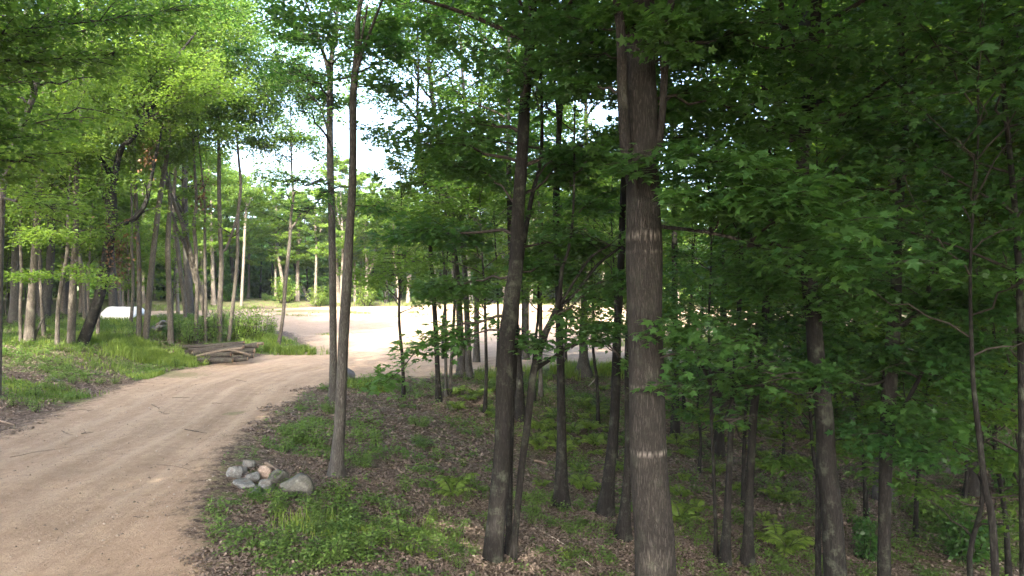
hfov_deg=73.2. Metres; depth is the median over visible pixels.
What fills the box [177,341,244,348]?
log
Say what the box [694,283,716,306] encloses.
sapling
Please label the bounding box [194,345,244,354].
log
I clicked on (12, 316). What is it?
tree
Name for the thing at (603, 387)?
fern
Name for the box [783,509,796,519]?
plant
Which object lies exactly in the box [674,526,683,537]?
plant
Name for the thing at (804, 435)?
fern
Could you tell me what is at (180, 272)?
tree
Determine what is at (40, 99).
tree
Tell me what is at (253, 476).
boulder
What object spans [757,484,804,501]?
fern
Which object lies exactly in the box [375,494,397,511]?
plant
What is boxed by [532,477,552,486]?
fern
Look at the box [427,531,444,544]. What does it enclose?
plant
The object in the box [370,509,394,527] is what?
plant
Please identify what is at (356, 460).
shrub
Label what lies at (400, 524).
plant
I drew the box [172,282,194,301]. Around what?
sapling
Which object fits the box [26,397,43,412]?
plant
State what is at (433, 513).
plant
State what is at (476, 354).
tree
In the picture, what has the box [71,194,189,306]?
tree
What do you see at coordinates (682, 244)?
tree
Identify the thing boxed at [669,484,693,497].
fern
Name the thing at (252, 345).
log
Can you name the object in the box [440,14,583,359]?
tree
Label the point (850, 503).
plant
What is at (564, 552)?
plant
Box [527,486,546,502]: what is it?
plant
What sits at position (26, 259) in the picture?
tree
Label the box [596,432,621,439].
fern
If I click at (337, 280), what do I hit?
tree
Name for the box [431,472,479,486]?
fern
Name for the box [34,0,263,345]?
tree
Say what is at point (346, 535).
plant
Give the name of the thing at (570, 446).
fern
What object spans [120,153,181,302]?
tree
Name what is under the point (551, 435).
fern
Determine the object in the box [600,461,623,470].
fern
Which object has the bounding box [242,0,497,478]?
tree
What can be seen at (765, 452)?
fern
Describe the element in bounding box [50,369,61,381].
plant
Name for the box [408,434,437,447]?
shrub
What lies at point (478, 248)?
tree
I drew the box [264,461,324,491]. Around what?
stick
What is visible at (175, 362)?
plant
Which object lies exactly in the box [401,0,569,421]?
tree
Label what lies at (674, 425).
tree
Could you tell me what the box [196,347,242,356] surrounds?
log
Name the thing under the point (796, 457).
fern
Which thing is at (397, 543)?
plant
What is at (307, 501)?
plant
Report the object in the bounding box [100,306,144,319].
tarp
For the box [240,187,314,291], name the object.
tree
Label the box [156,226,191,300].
tree
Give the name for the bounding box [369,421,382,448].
shrub
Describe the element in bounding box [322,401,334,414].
shrub
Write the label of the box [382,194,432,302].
tree
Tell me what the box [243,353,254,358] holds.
log
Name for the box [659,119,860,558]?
sapling
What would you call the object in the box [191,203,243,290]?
tree
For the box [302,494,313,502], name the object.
plant
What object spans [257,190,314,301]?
tree
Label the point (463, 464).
plant
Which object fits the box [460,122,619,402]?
tree
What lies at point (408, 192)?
sapling
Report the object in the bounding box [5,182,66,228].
tree
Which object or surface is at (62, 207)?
tree
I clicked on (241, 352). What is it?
log
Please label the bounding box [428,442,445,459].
plant
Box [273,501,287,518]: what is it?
plant
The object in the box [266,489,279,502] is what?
plant
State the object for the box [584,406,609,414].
fern
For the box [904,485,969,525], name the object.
shrub
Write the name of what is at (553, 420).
fern
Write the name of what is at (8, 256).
tree
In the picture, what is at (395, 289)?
tree
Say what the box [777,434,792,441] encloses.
fern
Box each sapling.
[105,275,129,300]
[121,280,145,301]
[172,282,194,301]
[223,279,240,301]
[261,293,270,300]
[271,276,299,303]
[276,274,306,300]
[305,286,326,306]
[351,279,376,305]
[377,282,395,301]
[389,128,492,396]
[405,157,499,395]
[520,282,536,302]
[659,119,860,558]
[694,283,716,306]
[709,75,902,575]
[771,0,1023,575]
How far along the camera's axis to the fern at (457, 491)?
14.20 m
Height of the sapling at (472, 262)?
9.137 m
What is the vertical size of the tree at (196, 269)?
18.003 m
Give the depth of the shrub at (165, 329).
33.59 m
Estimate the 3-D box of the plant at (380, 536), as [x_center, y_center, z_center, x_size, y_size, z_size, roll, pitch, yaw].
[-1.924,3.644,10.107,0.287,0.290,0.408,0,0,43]
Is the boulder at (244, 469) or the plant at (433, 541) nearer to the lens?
the plant at (433, 541)
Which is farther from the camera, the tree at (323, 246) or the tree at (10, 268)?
the tree at (323, 246)
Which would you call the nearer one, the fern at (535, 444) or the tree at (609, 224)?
the fern at (535, 444)
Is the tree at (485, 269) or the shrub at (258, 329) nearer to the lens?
the tree at (485, 269)
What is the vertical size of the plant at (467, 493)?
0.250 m
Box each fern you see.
[429,477,477,496]
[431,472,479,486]
[441,385,467,394]
[448,401,465,409]
[457,393,481,399]
[467,388,483,393]
[517,431,550,442]
[523,417,556,431]
[530,440,548,450]
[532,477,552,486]
[540,407,568,415]
[540,429,568,441]
[542,419,556,427]
[547,439,578,452]
[566,422,586,433]
[567,434,591,444]
[568,474,600,491]
[569,463,590,471]
[570,396,592,405]
[576,413,591,418]
[576,419,607,429]
[579,433,606,446]
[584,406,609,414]
[588,449,604,455]
[595,385,610,389]
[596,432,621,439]
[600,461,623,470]
[666,433,694,445]
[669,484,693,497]
[671,500,704,521]
[672,447,697,455]
[675,472,690,481]
[677,499,712,511]
[680,431,708,440]
[701,464,725,474]
[723,482,740,491]
[741,520,804,543]
[755,461,776,473]
[755,510,777,521]
[757,450,772,457]
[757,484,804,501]
[758,532,814,558]
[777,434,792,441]
[781,453,808,462]
[790,429,814,439]
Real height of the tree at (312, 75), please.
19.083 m
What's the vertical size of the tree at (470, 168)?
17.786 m
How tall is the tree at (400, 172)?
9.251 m
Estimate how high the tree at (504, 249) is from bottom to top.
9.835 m
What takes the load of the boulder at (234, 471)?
on the ground at (22, 417)
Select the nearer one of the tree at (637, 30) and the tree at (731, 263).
the tree at (637, 30)
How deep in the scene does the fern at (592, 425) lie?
23.16 m
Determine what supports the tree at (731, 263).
on the ground at (22, 417)
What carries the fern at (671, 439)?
on the ground at (22, 417)
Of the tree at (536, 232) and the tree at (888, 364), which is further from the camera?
the tree at (536, 232)
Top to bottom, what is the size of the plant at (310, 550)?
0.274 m
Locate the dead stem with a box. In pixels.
[35,319,43,339]
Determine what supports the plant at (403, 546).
on the ground at (22, 417)
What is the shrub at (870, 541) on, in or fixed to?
on the ground at (22, 417)
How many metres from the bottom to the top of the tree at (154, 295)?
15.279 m
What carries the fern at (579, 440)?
on the ground at (22, 417)
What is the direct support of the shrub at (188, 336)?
on the ground at (22, 417)
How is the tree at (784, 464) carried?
on the ground at (22, 417)
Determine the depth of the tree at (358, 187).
81.74 m
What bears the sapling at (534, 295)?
on the ground at (22, 417)
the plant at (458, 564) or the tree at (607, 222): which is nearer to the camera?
the plant at (458, 564)
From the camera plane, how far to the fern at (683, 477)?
18.94 m
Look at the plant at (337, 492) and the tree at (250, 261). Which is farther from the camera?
the tree at (250, 261)
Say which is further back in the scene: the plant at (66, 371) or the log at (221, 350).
the log at (221, 350)
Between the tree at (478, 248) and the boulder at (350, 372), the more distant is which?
the tree at (478, 248)
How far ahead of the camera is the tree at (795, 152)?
27.74 m
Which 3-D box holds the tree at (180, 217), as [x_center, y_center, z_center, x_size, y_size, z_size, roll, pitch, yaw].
[-17.995,-4.917,34.035,7.157,15.879,8.633,0,0,33]
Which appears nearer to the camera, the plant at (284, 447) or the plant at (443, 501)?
the plant at (443, 501)
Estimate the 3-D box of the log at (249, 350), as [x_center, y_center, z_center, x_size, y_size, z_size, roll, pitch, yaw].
[-12.268,2.921,31.591,0.948,0.341,0.327,0,0,0]
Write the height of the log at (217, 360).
0.264 m
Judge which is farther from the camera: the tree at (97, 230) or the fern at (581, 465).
the tree at (97, 230)
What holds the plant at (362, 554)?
on the ground at (22, 417)
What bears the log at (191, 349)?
on the ground at (22, 417)
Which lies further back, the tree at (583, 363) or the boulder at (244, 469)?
the tree at (583, 363)
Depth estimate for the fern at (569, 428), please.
22.68 m
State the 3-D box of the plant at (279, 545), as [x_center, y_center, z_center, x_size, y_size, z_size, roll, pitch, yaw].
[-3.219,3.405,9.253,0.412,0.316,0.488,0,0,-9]
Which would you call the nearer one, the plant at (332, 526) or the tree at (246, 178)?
the plant at (332, 526)
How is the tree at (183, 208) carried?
on the ground at (22, 417)
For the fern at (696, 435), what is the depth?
23.91 m
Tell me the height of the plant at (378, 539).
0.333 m
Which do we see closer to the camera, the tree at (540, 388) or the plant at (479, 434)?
the plant at (479, 434)
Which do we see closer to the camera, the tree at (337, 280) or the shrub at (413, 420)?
the shrub at (413, 420)
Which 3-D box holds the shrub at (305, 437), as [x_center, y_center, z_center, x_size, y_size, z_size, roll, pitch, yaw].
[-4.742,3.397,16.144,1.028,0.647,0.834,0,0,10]
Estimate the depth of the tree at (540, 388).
25.59 m
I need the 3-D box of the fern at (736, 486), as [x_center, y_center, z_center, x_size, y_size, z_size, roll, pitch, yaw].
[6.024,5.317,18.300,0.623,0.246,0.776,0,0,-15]
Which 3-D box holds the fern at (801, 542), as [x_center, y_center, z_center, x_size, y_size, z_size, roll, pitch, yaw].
[5.632,5.270,14.129,1.034,0.340,1.288,0,0,37]
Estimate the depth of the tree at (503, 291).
83.78 m
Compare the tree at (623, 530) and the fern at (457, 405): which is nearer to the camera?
the tree at (623, 530)
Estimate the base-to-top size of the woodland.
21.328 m
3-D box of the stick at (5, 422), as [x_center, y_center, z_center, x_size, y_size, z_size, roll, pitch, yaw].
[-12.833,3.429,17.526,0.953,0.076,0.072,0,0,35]
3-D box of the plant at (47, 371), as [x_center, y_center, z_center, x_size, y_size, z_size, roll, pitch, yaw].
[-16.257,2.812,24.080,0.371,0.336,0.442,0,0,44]
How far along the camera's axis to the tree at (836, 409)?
26.52 m
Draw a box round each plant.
[4,393,24,406]
[19,395,34,405]
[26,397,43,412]
[29,385,43,396]
[39,365,52,372]
[40,377,56,388]
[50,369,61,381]
[56,379,66,389]
[58,367,74,376]
[61,394,70,402]
[64,359,75,372]
[74,342,85,350]
[80,370,91,382]
[109,374,122,383]
[122,360,133,368]
[171,358,179,367]
[259,526,287,554]
[265,497,287,514]
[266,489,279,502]
[270,488,287,507]
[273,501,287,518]
[277,436,290,451]
[281,530,294,543]
[295,496,323,513]
[300,536,323,558]
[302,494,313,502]
[307,513,323,523]
[308,514,329,534]
[312,495,326,515]
[322,531,347,564]
[322,533,356,564]
[323,532,348,550]
[326,519,339,534]
[332,482,352,503]
[334,499,361,516]
[338,475,360,490]
[339,536,364,558]
[345,513,360,525]
[347,538,377,564]
[348,534,368,555]
[350,527,379,551]
[354,448,369,460]
[367,526,386,546]
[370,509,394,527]
[370,525,390,544]
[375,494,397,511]
[386,516,414,541]
[387,533,405,550]
[392,500,413,518]
[395,473,413,492]
[397,527,421,555]
[397,539,412,552]
[411,532,437,551]
[421,542,441,558]
[423,507,436,520]
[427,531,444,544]
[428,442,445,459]
[428,507,440,519]
[440,549,451,560]
[441,494,454,505]
[448,553,470,569]
[450,524,465,536]
[459,458,467,466]
[460,492,474,501]
[460,518,470,526]
[470,473,477,486]
[473,424,484,437]
[524,511,542,526]
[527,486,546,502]
[527,496,542,514]
[552,539,578,559]
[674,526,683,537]
[678,509,695,528]
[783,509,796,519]
[841,493,856,511]
[999,533,1015,547]
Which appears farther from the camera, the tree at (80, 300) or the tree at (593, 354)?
the tree at (80, 300)
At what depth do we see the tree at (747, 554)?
12.91 m
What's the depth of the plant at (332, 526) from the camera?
10.48 m
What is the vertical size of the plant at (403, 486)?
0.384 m
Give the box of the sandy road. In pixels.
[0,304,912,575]
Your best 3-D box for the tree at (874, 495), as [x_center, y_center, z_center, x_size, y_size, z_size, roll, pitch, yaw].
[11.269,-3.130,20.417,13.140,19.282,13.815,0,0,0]
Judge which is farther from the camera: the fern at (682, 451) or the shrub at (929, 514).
the fern at (682, 451)
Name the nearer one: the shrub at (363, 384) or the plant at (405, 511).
the plant at (405, 511)
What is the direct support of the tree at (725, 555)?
on the ground at (22, 417)
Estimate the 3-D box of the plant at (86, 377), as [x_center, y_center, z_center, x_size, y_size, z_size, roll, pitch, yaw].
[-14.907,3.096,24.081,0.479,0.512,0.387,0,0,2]
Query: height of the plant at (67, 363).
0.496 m
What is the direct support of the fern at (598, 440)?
on the ground at (22, 417)
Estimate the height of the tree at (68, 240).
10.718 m
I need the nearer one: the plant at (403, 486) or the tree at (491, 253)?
the plant at (403, 486)
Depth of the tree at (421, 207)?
73.94 m
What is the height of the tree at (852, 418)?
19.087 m
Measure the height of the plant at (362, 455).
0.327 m
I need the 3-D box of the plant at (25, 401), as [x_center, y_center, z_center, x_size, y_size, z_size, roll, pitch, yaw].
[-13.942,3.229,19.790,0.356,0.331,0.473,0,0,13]
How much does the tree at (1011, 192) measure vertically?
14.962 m
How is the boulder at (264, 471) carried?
on the ground at (22, 417)
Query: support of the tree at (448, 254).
on the ground at (22, 417)
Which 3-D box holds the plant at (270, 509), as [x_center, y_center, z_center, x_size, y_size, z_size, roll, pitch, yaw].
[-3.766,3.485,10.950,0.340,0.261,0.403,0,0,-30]
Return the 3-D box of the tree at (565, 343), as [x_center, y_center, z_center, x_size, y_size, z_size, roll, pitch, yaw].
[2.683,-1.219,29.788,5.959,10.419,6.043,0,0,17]
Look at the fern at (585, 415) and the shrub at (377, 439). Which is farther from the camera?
the fern at (585, 415)
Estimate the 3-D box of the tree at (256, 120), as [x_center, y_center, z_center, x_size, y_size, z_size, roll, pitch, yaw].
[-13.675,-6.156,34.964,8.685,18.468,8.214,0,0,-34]
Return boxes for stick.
[0,419,14,425]
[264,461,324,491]
[452,420,494,432]
[534,459,595,478]
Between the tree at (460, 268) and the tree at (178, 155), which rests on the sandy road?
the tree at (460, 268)
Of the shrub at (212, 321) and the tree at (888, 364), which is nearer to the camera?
the tree at (888, 364)
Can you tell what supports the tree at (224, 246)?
on the ground at (22, 417)
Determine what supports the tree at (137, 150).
on the ground at (22, 417)
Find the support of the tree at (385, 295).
on the ground at (22, 417)
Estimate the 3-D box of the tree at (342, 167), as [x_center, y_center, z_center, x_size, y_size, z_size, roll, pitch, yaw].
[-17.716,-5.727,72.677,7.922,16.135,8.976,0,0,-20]
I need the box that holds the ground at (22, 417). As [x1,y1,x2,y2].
[0,293,1018,575]
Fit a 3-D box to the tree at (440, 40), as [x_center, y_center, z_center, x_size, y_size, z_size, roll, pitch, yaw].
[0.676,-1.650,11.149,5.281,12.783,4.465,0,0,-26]
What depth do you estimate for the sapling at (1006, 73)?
8.26 m
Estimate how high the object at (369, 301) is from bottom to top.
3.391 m
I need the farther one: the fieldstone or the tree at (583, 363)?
the fieldstone
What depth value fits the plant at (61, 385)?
22.38 m
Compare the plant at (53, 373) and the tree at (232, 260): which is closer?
the plant at (53, 373)
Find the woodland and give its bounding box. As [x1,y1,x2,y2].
[3,181,977,300]
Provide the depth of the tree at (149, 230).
47.77 m
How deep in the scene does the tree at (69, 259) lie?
68.53 m
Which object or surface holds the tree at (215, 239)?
on the ground at (22, 417)
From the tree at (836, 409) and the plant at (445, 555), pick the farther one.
the tree at (836, 409)
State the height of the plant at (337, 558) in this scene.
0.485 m
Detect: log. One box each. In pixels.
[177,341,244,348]
[188,345,221,351]
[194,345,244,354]
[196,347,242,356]
[197,357,233,362]
[204,352,231,356]
[222,343,258,347]
[230,349,250,355]
[233,348,255,354]
[234,357,247,361]
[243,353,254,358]
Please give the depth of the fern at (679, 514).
15.34 m
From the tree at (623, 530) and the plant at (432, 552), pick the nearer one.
the plant at (432, 552)
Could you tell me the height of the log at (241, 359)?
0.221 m
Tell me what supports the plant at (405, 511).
on the ground at (22, 417)
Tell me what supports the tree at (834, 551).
on the ground at (22, 417)
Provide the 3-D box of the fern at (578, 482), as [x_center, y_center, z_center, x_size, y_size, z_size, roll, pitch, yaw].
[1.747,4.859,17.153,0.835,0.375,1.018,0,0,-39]
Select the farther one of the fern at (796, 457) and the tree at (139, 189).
the tree at (139, 189)
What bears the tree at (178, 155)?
on the ground at (22, 417)
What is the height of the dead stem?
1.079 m
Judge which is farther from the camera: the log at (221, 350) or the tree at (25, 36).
the log at (221, 350)
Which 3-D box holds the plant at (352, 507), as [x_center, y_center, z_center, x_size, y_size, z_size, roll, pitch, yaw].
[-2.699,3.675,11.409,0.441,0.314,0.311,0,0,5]
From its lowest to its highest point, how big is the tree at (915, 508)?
7.206 m
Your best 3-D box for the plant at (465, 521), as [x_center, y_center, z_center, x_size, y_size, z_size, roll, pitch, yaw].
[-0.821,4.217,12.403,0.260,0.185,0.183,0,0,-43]
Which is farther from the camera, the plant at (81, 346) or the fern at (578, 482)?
the plant at (81, 346)
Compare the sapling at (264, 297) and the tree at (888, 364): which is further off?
the sapling at (264, 297)
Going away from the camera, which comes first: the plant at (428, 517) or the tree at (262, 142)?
the plant at (428, 517)
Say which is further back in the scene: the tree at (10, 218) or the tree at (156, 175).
the tree at (156, 175)
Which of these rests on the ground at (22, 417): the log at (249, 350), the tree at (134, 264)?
the tree at (134, 264)
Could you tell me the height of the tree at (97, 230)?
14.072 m
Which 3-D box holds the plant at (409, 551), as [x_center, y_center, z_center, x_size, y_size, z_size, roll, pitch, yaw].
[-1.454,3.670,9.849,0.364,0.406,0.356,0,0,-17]
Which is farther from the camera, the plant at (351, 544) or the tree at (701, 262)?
the tree at (701, 262)
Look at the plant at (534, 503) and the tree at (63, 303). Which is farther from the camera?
the tree at (63, 303)
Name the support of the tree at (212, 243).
on the ground at (22, 417)
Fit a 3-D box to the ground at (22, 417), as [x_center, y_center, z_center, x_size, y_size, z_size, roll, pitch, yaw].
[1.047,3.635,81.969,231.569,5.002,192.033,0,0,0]
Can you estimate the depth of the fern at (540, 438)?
21.25 m
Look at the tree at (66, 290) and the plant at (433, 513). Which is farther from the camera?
the tree at (66, 290)
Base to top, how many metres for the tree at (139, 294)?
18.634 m
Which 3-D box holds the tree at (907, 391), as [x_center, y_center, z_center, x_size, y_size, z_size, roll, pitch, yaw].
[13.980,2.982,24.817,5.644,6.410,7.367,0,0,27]
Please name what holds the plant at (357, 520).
on the ground at (22, 417)
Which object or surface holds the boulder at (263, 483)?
on the ground at (22, 417)
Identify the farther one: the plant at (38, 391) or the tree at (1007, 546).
the plant at (38, 391)
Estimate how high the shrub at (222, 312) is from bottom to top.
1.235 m
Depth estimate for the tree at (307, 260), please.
73.93 m
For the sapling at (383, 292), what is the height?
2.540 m
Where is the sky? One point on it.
(366, 159)
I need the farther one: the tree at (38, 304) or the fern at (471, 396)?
the tree at (38, 304)
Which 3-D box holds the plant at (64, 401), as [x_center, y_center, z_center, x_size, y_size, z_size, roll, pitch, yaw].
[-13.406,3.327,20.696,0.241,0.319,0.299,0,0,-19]
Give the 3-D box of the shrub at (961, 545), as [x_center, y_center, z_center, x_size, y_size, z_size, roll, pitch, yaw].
[9.735,5.274,14.738,1.394,1.343,1.175,0,0,-22]
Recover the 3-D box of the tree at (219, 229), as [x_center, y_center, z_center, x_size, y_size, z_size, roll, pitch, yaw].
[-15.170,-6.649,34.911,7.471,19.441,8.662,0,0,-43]
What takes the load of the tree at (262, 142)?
on the ground at (22, 417)
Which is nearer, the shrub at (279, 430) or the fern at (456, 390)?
the shrub at (279, 430)
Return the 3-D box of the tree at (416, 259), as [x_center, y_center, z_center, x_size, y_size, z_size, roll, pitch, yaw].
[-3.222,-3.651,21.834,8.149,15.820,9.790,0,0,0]
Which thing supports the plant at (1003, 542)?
on the ground at (22, 417)
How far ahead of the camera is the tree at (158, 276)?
68.55 m
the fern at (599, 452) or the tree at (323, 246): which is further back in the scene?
the tree at (323, 246)
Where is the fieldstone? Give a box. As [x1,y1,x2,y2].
[159,320,165,324]
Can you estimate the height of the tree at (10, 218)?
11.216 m
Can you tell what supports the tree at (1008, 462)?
on the ground at (22, 417)
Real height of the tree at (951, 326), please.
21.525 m
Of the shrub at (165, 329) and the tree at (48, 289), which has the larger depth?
the tree at (48, 289)
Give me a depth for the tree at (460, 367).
27.11 m
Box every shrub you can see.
[162,322,180,338]
[173,316,210,343]
[198,305,234,340]
[210,308,234,323]
[222,306,256,340]
[237,302,276,337]
[263,318,277,334]
[271,421,294,435]
[288,418,332,444]
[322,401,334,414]
[348,453,373,467]
[355,373,372,392]
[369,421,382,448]
[406,415,433,426]
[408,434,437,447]
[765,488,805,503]
[847,507,893,561]
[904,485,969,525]
[934,506,1003,566]
[984,428,1018,497]
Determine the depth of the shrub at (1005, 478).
19.60 m
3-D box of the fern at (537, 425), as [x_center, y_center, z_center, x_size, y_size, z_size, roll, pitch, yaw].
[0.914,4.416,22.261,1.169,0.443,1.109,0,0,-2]
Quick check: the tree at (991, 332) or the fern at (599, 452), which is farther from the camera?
the tree at (991, 332)
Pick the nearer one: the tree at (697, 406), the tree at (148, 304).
the tree at (697, 406)
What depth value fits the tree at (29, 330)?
28.29 m
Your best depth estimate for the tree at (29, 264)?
62.88 m
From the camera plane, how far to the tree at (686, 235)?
25.92 m
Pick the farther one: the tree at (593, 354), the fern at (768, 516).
the tree at (593, 354)
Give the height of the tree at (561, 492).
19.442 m
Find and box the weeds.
[0,311,1018,575]
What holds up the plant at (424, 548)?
on the ground at (22, 417)
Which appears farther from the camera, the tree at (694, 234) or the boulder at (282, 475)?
the tree at (694, 234)
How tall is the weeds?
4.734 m
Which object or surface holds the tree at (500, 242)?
on the ground at (22, 417)
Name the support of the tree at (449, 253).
on the ground at (22, 417)
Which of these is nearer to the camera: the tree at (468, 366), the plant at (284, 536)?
the plant at (284, 536)
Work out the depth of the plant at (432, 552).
9.88 m
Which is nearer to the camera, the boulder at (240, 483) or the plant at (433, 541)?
the plant at (433, 541)
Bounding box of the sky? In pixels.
[22,0,962,292]
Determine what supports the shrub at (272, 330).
on the ground at (22, 417)
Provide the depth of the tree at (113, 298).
43.12 m
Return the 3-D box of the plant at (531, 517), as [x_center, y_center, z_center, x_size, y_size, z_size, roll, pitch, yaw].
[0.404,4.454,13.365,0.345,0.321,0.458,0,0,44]
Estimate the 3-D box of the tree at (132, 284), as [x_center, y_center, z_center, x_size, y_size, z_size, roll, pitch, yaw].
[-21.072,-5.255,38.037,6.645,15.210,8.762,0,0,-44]
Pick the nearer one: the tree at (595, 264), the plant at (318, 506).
the plant at (318, 506)
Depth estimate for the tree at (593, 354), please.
23.91 m
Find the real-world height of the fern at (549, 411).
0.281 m
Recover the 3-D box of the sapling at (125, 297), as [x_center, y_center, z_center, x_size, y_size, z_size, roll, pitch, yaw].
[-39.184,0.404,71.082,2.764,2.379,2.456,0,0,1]
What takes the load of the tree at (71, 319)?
on the ground at (22, 417)
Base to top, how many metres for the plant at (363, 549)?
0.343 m
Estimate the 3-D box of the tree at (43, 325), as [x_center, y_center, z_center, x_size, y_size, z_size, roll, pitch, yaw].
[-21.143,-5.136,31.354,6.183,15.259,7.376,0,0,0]
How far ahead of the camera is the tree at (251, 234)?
74.65 m
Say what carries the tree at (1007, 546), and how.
on the ground at (22, 417)
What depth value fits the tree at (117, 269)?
51.68 m
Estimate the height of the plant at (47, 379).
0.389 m
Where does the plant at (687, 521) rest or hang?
on the ground at (22, 417)
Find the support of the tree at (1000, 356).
on the ground at (22, 417)
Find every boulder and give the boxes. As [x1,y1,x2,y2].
[226,466,241,477]
[233,478,255,488]
[241,466,246,472]
[242,459,255,467]
[245,471,259,481]
[258,465,270,479]
[258,479,273,490]
[267,469,288,484]
[280,473,313,497]
[347,368,354,380]
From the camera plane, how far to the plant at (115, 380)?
24.86 m
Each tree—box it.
[0,0,191,341]
[0,0,235,194]
[0,0,236,397]
[0,14,108,236]
[0,84,121,340]
[1,1,101,322]
[1,91,157,345]
[3,0,184,344]
[3,206,57,282]
[3,225,45,315]
[3,234,23,287]
[3,234,58,285]
[3,247,57,303]
[5,3,114,335]
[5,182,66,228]
[5,228,57,276]
[6,165,83,314]
[10,1,111,317]
[23,219,58,278]
[24,181,115,313]
[27,168,141,312]
[28,162,112,312]
[32,70,167,335]
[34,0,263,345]
[51,75,136,319]
[53,0,233,337]
[53,5,171,306]
[54,223,96,280]
[56,167,145,298]
[58,188,89,313]
[65,28,239,341]
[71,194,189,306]
[75,0,269,338]
[80,150,153,306]
[92,214,164,306]
[103,59,179,322]
[103,100,264,315]
[115,186,164,258]
[117,0,281,343]
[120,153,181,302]
[121,216,230,313]
[123,47,258,343]
[123,140,224,314]
[126,126,222,343]
[143,114,234,317]
[144,172,171,300]
[144,231,216,287]
[145,0,326,341]
[152,0,303,342]
[153,175,196,300]
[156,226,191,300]
[161,147,248,304]
[165,171,228,301]
[173,0,463,408]
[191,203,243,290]
[198,198,250,299]
[207,165,263,299]
[210,163,281,305]
[223,45,377,344]
[223,189,272,297]
[234,190,305,299]
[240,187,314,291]
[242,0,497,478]
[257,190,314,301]
[257,190,327,301]
[283,185,361,301]
[299,193,368,302]
[307,0,517,402]
[307,156,380,301]
[308,0,755,564]
[310,0,543,377]
[318,147,487,397]
[320,192,381,300]
[336,171,391,299]
[336,189,401,303]
[354,190,407,302]
[357,0,533,378]
[357,187,417,301]
[368,0,616,555]
[369,136,564,413]
[374,0,687,509]
[382,184,421,300]
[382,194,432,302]
[395,181,506,358]
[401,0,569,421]
[404,0,519,361]
[407,152,445,303]
[413,153,553,369]
[426,215,472,270]
[432,158,491,302]
[434,206,477,289]
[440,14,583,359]
[455,0,707,561]
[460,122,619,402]
[467,0,741,541]
[469,174,552,354]
[471,45,597,396]
[477,0,980,575]
[482,194,507,301]
[488,195,507,287]
[489,0,660,377]
[496,178,566,303]
[497,165,698,458]
[517,0,766,517]
[524,174,671,423]
[532,143,618,366]
[551,151,625,349]
[566,0,755,437]
[571,172,625,278]
[574,180,684,314]
[595,265,797,473]
[602,209,901,506]
[604,185,695,291]
[609,0,927,566]
[613,0,1023,575]
[615,0,895,567]
[624,208,787,408]
[656,0,1023,575]
[658,1,794,457]
[661,135,738,369]
[662,196,701,304]
[665,225,799,430]
[677,184,789,361]
[679,179,837,409]
[688,206,941,549]
[697,0,1023,502]
[697,147,959,519]
[701,244,866,467]
[710,6,968,397]
[721,2,1023,472]
[763,0,930,437]
[774,246,1017,538]
[780,200,922,415]
[785,73,1023,484]
[793,164,1023,575]
[797,0,1023,575]
[809,276,1023,575]
[833,307,959,441]
[872,266,1016,504]
[891,6,977,413]
[897,1,1023,497]
[913,240,1010,435]
[946,246,1017,414]
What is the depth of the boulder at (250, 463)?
13.48 m
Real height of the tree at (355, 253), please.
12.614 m
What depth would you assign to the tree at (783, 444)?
21.88 m
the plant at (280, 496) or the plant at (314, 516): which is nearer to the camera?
the plant at (314, 516)
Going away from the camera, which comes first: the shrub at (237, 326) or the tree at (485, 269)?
the tree at (485, 269)
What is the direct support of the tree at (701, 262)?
on the ground at (22, 417)
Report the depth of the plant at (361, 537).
9.68 m
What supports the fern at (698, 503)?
on the ground at (22, 417)
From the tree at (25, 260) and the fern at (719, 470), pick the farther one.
the tree at (25, 260)
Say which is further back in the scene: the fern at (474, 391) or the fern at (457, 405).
the fern at (474, 391)
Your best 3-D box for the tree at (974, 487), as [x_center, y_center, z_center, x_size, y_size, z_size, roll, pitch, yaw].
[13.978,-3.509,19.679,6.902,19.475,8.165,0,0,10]
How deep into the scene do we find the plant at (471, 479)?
15.52 m
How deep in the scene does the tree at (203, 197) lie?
34.01 m
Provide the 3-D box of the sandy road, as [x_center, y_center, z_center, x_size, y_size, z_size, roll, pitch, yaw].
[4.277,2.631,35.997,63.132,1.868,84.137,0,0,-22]
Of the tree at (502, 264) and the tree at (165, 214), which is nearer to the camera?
the tree at (502, 264)
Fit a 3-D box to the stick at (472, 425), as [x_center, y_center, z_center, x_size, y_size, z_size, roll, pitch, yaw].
[-1.224,4.343,21.765,1.477,0.337,0.310,0,0,21]
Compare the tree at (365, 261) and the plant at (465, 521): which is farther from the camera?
the tree at (365, 261)
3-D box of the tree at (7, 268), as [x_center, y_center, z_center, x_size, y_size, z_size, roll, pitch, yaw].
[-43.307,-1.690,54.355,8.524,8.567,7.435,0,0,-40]
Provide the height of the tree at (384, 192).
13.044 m
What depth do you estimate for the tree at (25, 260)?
58.16 m
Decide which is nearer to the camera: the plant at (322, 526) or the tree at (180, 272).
the plant at (322, 526)
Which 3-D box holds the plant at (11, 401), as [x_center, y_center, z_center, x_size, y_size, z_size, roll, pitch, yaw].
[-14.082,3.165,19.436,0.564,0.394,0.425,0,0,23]

